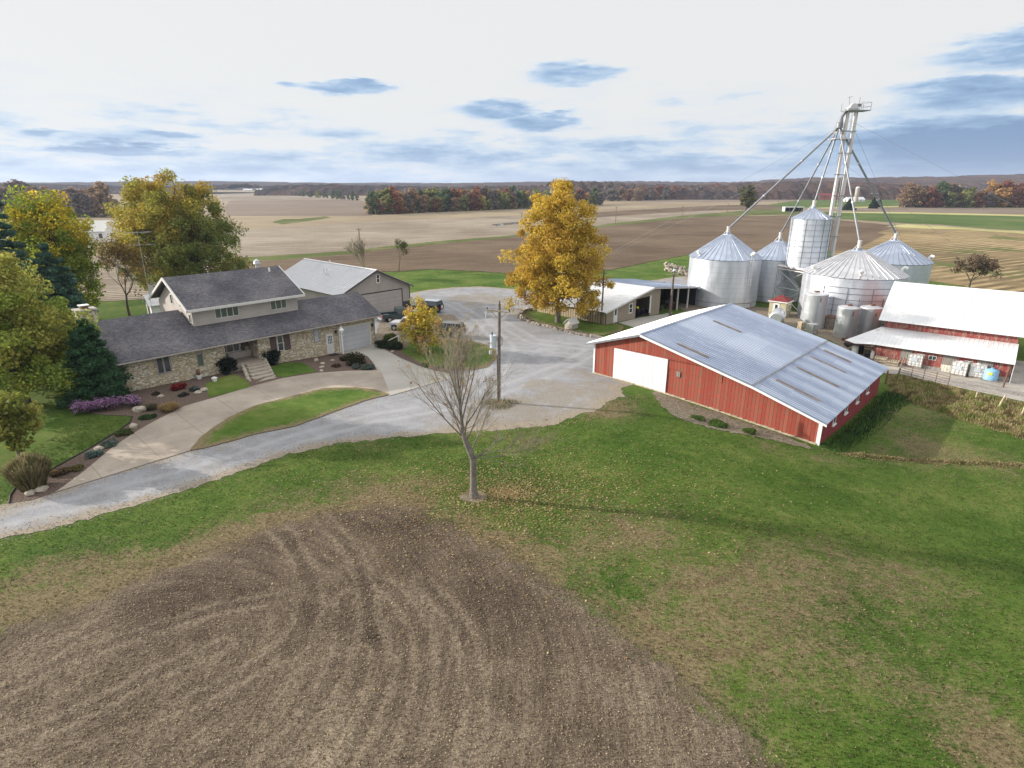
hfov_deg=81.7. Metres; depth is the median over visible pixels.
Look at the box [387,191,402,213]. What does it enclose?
woodland tree
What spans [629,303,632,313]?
window
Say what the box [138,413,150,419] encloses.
plant
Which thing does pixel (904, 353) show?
door upper
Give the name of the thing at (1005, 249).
hay field
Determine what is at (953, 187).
woodland tree
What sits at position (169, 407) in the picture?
ornamental grass
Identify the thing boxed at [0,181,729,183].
wooded hills
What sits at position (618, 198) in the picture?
woodland tree
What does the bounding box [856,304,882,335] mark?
feed tank
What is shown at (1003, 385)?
fence post
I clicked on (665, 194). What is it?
woodland tree
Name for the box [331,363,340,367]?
plant
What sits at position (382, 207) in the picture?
woodland tree
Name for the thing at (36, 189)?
woodland tree
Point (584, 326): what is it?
lawn
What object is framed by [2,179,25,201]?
woodland tree
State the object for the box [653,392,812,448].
bare earth
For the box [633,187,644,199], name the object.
woodland tree
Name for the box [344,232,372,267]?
tree
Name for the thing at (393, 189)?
woodland tree
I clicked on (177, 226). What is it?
maple tree
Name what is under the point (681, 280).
gravel lane
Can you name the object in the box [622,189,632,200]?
woodland tree
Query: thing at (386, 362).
garage apron
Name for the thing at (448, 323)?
suv
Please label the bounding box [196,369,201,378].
planter
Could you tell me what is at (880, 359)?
pallet stack
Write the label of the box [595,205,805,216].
plowed field
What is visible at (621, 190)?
woodland tree
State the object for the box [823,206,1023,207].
grass margin
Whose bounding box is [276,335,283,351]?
window
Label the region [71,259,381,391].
house
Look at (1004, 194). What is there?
woodland tree
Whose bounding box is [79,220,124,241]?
farmhouse
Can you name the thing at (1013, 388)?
concrete yard
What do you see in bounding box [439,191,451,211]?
woodland tree
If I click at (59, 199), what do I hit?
woodland tree
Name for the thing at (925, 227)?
grass margin
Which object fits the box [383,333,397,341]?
shrub
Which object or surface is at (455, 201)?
woodland tree
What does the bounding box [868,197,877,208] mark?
evergreen tree
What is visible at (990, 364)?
door upper
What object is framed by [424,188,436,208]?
woodland tree
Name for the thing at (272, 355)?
round shrub
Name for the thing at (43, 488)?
boulder
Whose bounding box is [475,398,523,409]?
dry weeds
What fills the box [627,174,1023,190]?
wooded hills
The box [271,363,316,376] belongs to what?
lawn
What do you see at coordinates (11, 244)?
pine tree
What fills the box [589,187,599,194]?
woodland tree
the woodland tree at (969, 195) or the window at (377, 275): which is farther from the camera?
the woodland tree at (969, 195)
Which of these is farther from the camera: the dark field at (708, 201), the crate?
the dark field at (708, 201)
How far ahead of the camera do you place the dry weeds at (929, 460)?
44.77 m
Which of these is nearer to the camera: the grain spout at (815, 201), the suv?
the suv
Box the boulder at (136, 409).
[132,406,146,412]
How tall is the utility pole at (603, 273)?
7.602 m
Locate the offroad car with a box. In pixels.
[411,299,443,311]
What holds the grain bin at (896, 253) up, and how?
on the ground at (60, 420)
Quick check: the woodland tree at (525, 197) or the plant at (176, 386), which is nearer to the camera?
the plant at (176, 386)
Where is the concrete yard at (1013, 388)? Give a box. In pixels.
[884,360,1023,401]
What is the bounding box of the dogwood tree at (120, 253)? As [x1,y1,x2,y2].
[87,233,160,315]
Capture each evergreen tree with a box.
[56,318,137,409]
[842,198,856,209]
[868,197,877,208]
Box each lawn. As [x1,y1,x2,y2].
[190,387,388,449]
[205,374,250,396]
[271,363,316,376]
[400,339,496,369]
[523,309,622,334]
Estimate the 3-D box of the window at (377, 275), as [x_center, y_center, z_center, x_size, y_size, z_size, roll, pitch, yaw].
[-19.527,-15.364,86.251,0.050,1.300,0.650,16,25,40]
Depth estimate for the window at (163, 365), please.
53.36 m
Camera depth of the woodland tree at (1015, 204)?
505.16 m
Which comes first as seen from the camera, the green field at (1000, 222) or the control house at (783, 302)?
the control house at (783, 302)
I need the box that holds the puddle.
[492,222,517,225]
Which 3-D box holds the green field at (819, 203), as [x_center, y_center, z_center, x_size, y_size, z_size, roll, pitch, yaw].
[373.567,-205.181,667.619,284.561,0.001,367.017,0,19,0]
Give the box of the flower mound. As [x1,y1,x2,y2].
[68,394,141,414]
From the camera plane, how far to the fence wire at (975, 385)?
59.52 m
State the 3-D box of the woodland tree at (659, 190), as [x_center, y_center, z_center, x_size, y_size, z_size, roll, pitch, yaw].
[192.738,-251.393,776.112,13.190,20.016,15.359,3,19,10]
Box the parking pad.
[376,314,460,341]
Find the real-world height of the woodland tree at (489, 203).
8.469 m
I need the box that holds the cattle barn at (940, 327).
[846,281,1023,382]
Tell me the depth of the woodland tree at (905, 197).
513.23 m
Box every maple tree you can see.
[0,185,105,306]
[95,167,254,290]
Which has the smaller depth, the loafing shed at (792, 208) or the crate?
the crate
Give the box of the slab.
[620,312,672,327]
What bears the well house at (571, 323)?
on the ground at (60, 420)
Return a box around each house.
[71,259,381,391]
[564,317,579,329]
[768,295,793,316]
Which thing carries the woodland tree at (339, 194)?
on the farmland
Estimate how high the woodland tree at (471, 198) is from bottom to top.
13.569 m
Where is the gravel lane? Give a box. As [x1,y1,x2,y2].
[650,276,687,284]
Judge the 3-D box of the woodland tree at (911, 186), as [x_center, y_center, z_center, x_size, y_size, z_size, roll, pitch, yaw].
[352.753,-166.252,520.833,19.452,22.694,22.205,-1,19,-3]
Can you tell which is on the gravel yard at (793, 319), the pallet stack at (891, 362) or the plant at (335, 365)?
the pallet stack at (891, 362)
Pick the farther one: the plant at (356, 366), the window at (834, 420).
the plant at (356, 366)
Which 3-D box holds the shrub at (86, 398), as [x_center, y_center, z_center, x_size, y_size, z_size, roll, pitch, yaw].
[-35.255,1.327,49.139,2.252,1.030,2.287,0,19,0]
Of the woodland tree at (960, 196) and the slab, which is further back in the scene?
the woodland tree at (960, 196)
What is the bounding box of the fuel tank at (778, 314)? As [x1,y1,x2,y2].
[769,308,785,322]
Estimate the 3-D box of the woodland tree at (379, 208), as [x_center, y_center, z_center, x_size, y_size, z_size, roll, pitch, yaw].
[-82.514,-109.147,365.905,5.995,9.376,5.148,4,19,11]
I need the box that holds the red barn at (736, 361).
[586,303,887,445]
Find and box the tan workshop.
[538,279,698,324]
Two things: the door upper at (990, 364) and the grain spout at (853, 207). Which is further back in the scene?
the grain spout at (853, 207)
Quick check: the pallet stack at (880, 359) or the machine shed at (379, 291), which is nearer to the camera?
the pallet stack at (880, 359)
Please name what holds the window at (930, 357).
in the cattle barn at (940, 327)
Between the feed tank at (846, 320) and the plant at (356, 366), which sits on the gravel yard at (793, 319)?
the feed tank at (846, 320)
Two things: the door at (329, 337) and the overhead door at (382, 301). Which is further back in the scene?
the overhead door at (382, 301)
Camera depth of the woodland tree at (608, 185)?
710.39 m
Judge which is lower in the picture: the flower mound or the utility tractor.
the flower mound
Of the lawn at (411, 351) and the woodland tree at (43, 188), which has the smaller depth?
the lawn at (411, 351)
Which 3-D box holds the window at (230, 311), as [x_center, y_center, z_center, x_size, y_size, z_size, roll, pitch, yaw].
[-28.307,-7.163,58.772,0.050,1.050,2.350,16,25,40]
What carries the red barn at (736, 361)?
on the ground at (60, 420)
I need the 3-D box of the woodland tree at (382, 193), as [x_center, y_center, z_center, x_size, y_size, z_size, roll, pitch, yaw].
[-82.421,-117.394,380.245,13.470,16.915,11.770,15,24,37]
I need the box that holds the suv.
[436,321,465,337]
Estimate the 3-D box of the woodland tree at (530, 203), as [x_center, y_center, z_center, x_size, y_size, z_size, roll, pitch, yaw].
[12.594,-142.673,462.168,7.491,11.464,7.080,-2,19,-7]
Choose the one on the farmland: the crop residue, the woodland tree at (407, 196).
the woodland tree at (407, 196)
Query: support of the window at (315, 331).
in the house at (202, 323)
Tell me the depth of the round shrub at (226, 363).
56.81 m
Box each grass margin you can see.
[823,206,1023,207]
[833,212,1023,215]
[886,224,1023,233]
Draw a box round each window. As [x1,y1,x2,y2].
[155,356,172,374]
[196,353,204,366]
[214,306,238,318]
[224,343,239,352]
[270,299,286,309]
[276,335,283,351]
[313,328,319,342]
[376,274,379,282]
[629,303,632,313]
[832,416,836,426]
[928,355,936,360]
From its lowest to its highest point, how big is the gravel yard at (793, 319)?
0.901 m
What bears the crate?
on the ground at (60, 420)
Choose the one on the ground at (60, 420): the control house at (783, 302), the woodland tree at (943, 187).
the control house at (783, 302)
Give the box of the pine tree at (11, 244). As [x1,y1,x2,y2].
[0,195,35,303]
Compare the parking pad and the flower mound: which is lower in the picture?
the flower mound
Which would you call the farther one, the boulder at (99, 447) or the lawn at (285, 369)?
the lawn at (285, 369)
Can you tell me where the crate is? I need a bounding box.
[797,321,805,330]
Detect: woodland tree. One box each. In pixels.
[0,186,14,213]
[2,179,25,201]
[10,191,25,207]
[20,183,38,190]
[24,186,39,193]
[39,186,53,195]
[46,194,66,204]
[61,187,83,216]
[72,192,93,216]
[84,181,121,211]
[88,188,113,216]
[88,195,96,215]
[337,190,341,198]
[349,190,354,199]
[363,190,379,214]
[374,200,381,213]
[375,187,390,202]
[380,193,394,213]
[380,202,385,213]
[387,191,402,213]
[388,185,399,211]
[396,198,408,213]
[401,193,413,212]
[403,187,417,210]
[415,200,422,212]
[416,189,426,210]
[416,194,430,212]
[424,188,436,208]
[426,197,437,211]
[430,198,441,211]
[437,196,445,211]
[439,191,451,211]
[444,188,454,210]
[449,197,459,210]
[450,187,461,209]
[457,197,465,210]
[460,195,470,210]
[468,192,477,210]
[470,189,482,210]
[472,185,483,209]
[477,195,486,210]
[479,184,491,209]
[486,199,493,209]
[488,189,499,209]
[496,195,505,209]
[503,187,512,208]
[503,191,512,208]
[507,185,515,192]
[508,195,517,208]
[515,191,523,208]
[520,191,530,208]
[525,194,532,207]
[532,188,541,202]
[575,187,584,198]
[584,192,590,203]
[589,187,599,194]
[590,194,596,204]
[597,192,604,204]
[603,182,613,200]
[606,188,617,200]
[614,191,620,200]
[616,186,625,199]
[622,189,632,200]
[626,189,635,199]
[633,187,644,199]
[634,188,643,200]
[644,186,654,199]
[653,191,658,199]
[654,185,663,194]
[660,190,669,198]
[696,185,704,190]
[896,189,914,206]
[897,182,922,206]
[914,186,936,207]
[914,188,928,206]
[930,180,953,206]
[932,192,945,207]
[943,182,958,206]
[943,191,958,207]
[947,183,969,201]
[954,192,965,206]
[957,189,975,207]
[960,187,978,206]
[971,191,986,207]
[983,179,1005,206]
[983,191,997,207]
[996,181,1012,193]
[996,187,1012,207]
[997,195,1014,207]
[1005,179,1023,206]
[1010,187,1023,207]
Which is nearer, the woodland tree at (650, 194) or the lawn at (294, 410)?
the lawn at (294, 410)
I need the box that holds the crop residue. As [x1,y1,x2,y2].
[0,497,813,767]
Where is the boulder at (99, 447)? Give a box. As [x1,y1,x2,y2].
[93,445,103,450]
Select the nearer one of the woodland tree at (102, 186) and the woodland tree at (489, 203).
the woodland tree at (102, 186)
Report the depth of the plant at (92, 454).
40.85 m
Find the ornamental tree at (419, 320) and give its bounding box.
[396,294,450,352]
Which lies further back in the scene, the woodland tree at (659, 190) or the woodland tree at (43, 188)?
the woodland tree at (659, 190)
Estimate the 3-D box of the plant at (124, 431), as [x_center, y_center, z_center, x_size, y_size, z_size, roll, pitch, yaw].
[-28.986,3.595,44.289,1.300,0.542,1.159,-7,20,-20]
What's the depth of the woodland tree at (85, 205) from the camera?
334.47 m
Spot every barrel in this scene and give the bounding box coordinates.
[852,345,858,353]
[858,345,863,353]
[870,350,874,358]
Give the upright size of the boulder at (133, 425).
0.400 m
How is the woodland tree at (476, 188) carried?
on the farmland
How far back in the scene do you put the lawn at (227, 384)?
54.15 m
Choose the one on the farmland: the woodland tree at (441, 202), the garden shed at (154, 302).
the woodland tree at (441, 202)
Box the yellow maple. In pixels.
[498,176,615,322]
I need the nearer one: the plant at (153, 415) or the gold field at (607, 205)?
the plant at (153, 415)
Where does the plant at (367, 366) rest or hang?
on the flower bed at (125, 410)
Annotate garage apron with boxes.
[338,344,450,394]
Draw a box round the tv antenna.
[125,231,152,311]
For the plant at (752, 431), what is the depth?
46.74 m
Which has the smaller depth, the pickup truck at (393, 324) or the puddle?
the pickup truck at (393, 324)
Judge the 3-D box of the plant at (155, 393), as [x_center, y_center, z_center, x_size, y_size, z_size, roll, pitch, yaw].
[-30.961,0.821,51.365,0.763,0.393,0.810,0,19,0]
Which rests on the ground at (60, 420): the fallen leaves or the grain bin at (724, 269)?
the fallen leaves
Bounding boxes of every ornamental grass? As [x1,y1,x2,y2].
[0,451,54,491]
[143,402,158,410]
[156,400,182,411]
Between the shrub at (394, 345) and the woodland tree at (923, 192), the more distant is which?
the woodland tree at (923, 192)
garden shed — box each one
[142,294,160,313]
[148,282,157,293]
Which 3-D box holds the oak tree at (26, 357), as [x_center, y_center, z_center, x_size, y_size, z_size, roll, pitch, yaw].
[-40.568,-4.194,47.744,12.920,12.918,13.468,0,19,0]
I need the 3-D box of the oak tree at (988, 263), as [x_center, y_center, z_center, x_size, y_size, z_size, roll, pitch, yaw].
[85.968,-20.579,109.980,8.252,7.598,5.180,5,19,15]
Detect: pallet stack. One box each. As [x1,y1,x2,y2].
[874,355,887,364]
[885,359,898,366]
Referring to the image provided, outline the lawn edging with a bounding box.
[8,416,132,503]
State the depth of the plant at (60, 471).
38.35 m
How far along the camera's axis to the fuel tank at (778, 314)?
84.18 m
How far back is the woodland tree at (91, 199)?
344.50 m
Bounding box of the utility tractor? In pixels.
[635,306,643,315]
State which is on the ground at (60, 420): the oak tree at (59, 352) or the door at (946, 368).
the oak tree at (59, 352)
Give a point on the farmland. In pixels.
(119, 198)
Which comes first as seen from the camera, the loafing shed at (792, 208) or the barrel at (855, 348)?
the barrel at (855, 348)
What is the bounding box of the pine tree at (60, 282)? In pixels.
[28,242,99,347]
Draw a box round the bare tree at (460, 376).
[398,311,566,498]
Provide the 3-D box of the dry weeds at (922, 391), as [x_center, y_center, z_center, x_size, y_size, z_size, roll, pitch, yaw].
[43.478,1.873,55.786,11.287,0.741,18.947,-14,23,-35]
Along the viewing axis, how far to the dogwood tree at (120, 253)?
82.81 m
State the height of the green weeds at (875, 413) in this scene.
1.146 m
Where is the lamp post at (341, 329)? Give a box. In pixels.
[339,326,343,353]
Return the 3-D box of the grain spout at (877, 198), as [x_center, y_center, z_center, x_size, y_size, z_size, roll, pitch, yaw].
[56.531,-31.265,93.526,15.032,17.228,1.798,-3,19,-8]
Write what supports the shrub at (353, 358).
on the flower bed at (125, 410)
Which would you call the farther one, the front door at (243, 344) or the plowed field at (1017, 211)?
the plowed field at (1017, 211)
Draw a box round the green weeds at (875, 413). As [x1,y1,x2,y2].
[820,390,913,451]
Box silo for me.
[854,187,859,201]
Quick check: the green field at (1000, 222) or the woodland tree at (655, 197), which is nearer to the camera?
the green field at (1000, 222)
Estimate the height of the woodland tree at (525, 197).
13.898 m
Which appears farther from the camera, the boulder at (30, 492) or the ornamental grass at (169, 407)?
the ornamental grass at (169, 407)
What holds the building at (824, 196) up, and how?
on the green field at (819, 203)
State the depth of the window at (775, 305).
90.71 m
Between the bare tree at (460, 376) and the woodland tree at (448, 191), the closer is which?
the bare tree at (460, 376)
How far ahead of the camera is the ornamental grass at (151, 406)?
48.36 m
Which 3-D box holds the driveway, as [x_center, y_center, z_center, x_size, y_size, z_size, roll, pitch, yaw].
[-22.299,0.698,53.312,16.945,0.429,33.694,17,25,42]
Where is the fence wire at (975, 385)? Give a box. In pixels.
[949,377,1003,394]
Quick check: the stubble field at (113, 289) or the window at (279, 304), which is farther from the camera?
the stubble field at (113, 289)
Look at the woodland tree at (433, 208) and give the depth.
395.52 m
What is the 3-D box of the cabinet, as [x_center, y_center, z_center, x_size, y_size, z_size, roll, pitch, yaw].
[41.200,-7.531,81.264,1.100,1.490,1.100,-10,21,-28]
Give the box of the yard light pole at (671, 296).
[666,269,679,316]
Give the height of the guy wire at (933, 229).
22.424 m
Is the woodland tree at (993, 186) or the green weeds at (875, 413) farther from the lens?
the woodland tree at (993, 186)
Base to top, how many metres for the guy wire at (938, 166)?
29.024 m
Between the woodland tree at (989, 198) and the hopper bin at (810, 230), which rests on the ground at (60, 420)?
the hopper bin at (810, 230)
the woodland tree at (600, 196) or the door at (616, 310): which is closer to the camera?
the door at (616, 310)
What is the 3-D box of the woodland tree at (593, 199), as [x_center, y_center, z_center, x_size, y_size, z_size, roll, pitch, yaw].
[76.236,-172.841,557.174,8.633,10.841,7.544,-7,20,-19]
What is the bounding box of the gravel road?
[0,286,631,538]
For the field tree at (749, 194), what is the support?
on the grass strip
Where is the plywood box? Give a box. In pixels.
[824,315,835,328]
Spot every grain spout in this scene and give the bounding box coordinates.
[724,128,837,233]
[774,131,836,240]
[809,128,838,208]
[839,128,861,247]
[841,128,898,240]
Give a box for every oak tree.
[0,250,102,405]
[0,389,46,456]
[2,299,65,374]
[950,252,1003,287]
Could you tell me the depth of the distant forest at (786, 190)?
790.16 m
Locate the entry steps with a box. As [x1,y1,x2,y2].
[240,358,275,381]
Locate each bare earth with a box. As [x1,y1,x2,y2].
[460,491,487,502]
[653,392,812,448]
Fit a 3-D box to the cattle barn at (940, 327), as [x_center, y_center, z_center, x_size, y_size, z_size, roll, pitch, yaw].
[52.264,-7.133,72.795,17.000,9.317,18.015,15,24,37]
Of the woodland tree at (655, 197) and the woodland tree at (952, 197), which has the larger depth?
the woodland tree at (655, 197)
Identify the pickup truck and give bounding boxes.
[377,306,416,321]
[387,316,432,330]
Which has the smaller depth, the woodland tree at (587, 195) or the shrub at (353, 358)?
the shrub at (353, 358)
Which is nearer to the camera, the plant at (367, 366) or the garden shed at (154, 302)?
the plant at (367, 366)
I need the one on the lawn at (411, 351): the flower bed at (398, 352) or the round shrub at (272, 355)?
the flower bed at (398, 352)
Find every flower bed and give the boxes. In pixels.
[8,354,375,502]
[378,341,448,372]
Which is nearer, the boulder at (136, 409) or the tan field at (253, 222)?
the boulder at (136, 409)
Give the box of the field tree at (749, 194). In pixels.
[737,185,756,211]
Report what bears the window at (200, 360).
in the house at (202, 323)
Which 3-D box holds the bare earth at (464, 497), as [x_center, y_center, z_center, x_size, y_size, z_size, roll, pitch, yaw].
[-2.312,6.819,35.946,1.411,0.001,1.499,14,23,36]
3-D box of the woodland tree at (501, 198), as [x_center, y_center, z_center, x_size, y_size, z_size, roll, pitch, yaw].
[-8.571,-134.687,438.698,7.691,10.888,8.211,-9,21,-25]
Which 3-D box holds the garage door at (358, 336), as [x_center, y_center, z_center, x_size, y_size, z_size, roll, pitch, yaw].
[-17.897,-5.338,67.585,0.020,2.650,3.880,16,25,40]
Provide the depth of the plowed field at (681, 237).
187.22 m
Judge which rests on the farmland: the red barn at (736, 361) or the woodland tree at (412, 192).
the woodland tree at (412, 192)
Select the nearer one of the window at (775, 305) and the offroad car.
the offroad car
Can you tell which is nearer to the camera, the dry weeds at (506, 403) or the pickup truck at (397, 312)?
the dry weeds at (506, 403)
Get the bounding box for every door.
[241,341,249,350]
[325,333,334,353]
[340,323,369,350]
[362,289,401,311]
[613,308,617,322]
[613,348,667,392]
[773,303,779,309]
[940,364,950,371]
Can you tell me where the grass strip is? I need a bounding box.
[160,209,799,268]
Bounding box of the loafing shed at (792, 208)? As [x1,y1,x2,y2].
[782,207,803,211]
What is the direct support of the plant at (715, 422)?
on the bare earth at (669, 403)
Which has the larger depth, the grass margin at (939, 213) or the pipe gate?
the grass margin at (939, 213)
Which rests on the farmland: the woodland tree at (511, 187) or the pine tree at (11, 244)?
the woodland tree at (511, 187)
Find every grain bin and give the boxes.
[687,232,762,307]
[756,239,798,302]
[797,248,908,326]
[867,238,934,283]
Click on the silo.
(857, 191)
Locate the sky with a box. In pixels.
[0,0,1023,182]
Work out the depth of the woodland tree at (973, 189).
516.34 m
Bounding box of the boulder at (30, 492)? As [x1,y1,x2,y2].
[24,489,35,495]
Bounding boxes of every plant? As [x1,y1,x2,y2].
[49,467,69,476]
[67,464,83,471]
[85,449,103,458]
[100,438,117,448]
[114,428,133,435]
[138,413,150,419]
[148,413,156,418]
[151,391,159,395]
[170,382,186,390]
[177,391,189,396]
[189,386,199,391]
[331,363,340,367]
[352,363,361,368]
[361,363,374,369]
[421,362,429,366]
[690,415,705,420]
[708,418,728,427]
[742,428,756,434]
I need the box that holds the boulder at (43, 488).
[34,485,48,492]
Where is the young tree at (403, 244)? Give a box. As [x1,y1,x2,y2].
[394,238,408,266]
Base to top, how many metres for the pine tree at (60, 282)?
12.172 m
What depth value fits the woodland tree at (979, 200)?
506.97 m
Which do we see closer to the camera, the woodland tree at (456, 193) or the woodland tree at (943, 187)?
the woodland tree at (456, 193)
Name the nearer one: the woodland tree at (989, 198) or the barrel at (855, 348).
the barrel at (855, 348)
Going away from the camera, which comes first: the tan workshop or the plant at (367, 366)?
the plant at (367, 366)
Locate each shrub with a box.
[74,395,100,405]
[215,354,238,374]
[260,349,280,364]
[343,351,366,365]
[374,339,390,348]
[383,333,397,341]
[384,341,403,348]
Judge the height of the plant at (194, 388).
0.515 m
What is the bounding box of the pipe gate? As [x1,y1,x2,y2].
[899,365,950,385]
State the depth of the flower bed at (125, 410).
50.24 m
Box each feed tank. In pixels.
[800,290,828,329]
[833,304,860,337]
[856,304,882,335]
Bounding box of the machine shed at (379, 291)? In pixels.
[285,258,413,311]
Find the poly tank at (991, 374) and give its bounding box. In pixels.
[980,367,999,382]
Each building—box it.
[818,193,838,199]
[843,197,865,201]
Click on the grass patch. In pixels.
(284, 221)
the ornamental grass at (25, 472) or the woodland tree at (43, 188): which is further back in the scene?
the woodland tree at (43, 188)
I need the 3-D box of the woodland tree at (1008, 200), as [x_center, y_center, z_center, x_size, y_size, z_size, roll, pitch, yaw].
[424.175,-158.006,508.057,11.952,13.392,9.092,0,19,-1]
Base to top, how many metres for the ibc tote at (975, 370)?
1.537 m
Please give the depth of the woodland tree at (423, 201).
387.95 m
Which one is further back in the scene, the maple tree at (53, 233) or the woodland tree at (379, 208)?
the woodland tree at (379, 208)
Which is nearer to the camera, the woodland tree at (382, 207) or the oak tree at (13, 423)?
the oak tree at (13, 423)
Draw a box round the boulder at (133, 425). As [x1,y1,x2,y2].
[129,423,137,428]
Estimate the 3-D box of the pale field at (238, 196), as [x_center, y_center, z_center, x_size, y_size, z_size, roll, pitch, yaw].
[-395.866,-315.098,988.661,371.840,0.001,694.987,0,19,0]
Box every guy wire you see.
[613,132,829,251]
[620,142,846,250]
[843,163,1016,290]
[855,123,1023,210]
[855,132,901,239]
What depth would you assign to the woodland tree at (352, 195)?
692.90 m
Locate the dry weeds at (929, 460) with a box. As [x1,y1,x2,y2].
[832,451,1023,468]
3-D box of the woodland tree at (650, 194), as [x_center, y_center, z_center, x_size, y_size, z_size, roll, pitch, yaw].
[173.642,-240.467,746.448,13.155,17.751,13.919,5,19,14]
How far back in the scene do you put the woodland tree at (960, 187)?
514.69 m
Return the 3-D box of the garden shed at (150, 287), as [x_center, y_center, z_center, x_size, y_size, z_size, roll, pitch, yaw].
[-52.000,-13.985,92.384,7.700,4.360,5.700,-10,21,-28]
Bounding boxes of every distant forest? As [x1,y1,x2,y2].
[0,183,269,193]
[36,181,715,190]
[253,184,547,195]
[545,180,978,199]
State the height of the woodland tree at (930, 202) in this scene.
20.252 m
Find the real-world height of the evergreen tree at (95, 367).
7.710 m
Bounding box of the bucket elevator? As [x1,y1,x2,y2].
[827,96,871,257]
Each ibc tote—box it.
[906,353,923,368]
[949,360,970,376]
[967,363,987,378]
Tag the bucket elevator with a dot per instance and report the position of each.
(853, 107)
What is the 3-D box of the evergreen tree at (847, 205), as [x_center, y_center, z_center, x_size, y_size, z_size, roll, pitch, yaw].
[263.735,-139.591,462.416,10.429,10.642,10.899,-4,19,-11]
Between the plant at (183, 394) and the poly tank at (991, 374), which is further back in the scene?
the poly tank at (991, 374)
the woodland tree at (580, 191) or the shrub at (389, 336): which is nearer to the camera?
the shrub at (389, 336)
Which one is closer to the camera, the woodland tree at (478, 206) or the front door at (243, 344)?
the front door at (243, 344)
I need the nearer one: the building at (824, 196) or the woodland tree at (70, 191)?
the woodland tree at (70, 191)
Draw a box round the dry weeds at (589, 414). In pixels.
[508,394,641,432]
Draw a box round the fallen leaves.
[60,410,974,741]
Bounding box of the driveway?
[56,353,441,491]
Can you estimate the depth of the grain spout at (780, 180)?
93.53 m
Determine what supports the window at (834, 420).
in the red barn at (736, 361)
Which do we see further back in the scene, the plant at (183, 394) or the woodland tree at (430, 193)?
the woodland tree at (430, 193)
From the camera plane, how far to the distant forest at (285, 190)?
1001.53 m
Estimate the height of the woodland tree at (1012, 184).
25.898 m
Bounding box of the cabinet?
[806,323,818,333]
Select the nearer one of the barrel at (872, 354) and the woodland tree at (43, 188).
the barrel at (872, 354)
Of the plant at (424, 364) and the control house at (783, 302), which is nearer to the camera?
the plant at (424, 364)
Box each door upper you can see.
[900,349,912,358]
[941,355,957,365]
[977,360,993,367]
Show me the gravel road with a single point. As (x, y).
(551, 375)
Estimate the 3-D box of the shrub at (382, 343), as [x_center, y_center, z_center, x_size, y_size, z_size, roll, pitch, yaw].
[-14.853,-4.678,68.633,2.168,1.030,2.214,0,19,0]
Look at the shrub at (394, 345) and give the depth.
67.47 m
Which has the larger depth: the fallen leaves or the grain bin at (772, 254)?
the grain bin at (772, 254)
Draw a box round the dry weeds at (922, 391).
[887,373,1023,439]
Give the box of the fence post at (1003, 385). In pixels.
[1002,368,1009,386]
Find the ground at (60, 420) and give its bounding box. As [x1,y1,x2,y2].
[0,244,1023,767]
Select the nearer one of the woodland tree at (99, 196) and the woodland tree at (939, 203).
the woodland tree at (99, 196)
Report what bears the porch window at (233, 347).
in the house at (202, 323)
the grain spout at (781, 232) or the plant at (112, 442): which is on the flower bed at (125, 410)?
the plant at (112, 442)
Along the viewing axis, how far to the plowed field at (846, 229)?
271.23 m
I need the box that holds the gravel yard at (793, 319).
[663,300,881,363]
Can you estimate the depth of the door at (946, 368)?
66.29 m
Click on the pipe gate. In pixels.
(925, 375)
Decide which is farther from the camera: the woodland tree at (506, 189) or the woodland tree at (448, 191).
the woodland tree at (506, 189)
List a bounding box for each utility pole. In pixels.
[485,301,509,401]
[600,270,606,323]
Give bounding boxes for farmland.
[3,190,1023,242]
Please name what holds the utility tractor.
in the tan workshop
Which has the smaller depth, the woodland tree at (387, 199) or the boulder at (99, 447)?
the boulder at (99, 447)
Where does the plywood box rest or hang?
on the gravel yard at (793, 319)
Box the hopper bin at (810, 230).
[773,206,832,310]
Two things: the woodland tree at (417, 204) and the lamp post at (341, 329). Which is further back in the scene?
the woodland tree at (417, 204)
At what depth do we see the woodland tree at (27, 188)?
353.03 m
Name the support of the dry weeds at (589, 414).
on the ground at (60, 420)
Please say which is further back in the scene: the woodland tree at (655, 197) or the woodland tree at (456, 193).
the woodland tree at (655, 197)
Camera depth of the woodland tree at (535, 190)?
489.41 m
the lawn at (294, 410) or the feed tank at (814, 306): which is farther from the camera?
the feed tank at (814, 306)
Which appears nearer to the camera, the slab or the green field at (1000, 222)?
the slab
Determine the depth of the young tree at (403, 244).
125.73 m
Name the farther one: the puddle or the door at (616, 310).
the puddle
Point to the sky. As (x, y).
(292, 91)
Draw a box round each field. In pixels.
[2,210,719,264]
[78,265,218,300]
[204,207,577,229]
[218,193,333,200]
[225,199,371,215]
[232,215,885,272]
[586,201,781,209]
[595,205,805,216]
[604,200,795,202]
[769,200,904,207]
[791,216,894,240]
[804,207,1023,214]
[823,212,1023,229]
[834,227,1023,291]
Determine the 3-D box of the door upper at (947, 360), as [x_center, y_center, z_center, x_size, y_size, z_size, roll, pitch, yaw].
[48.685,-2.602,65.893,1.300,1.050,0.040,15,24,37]
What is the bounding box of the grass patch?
[273,216,330,223]

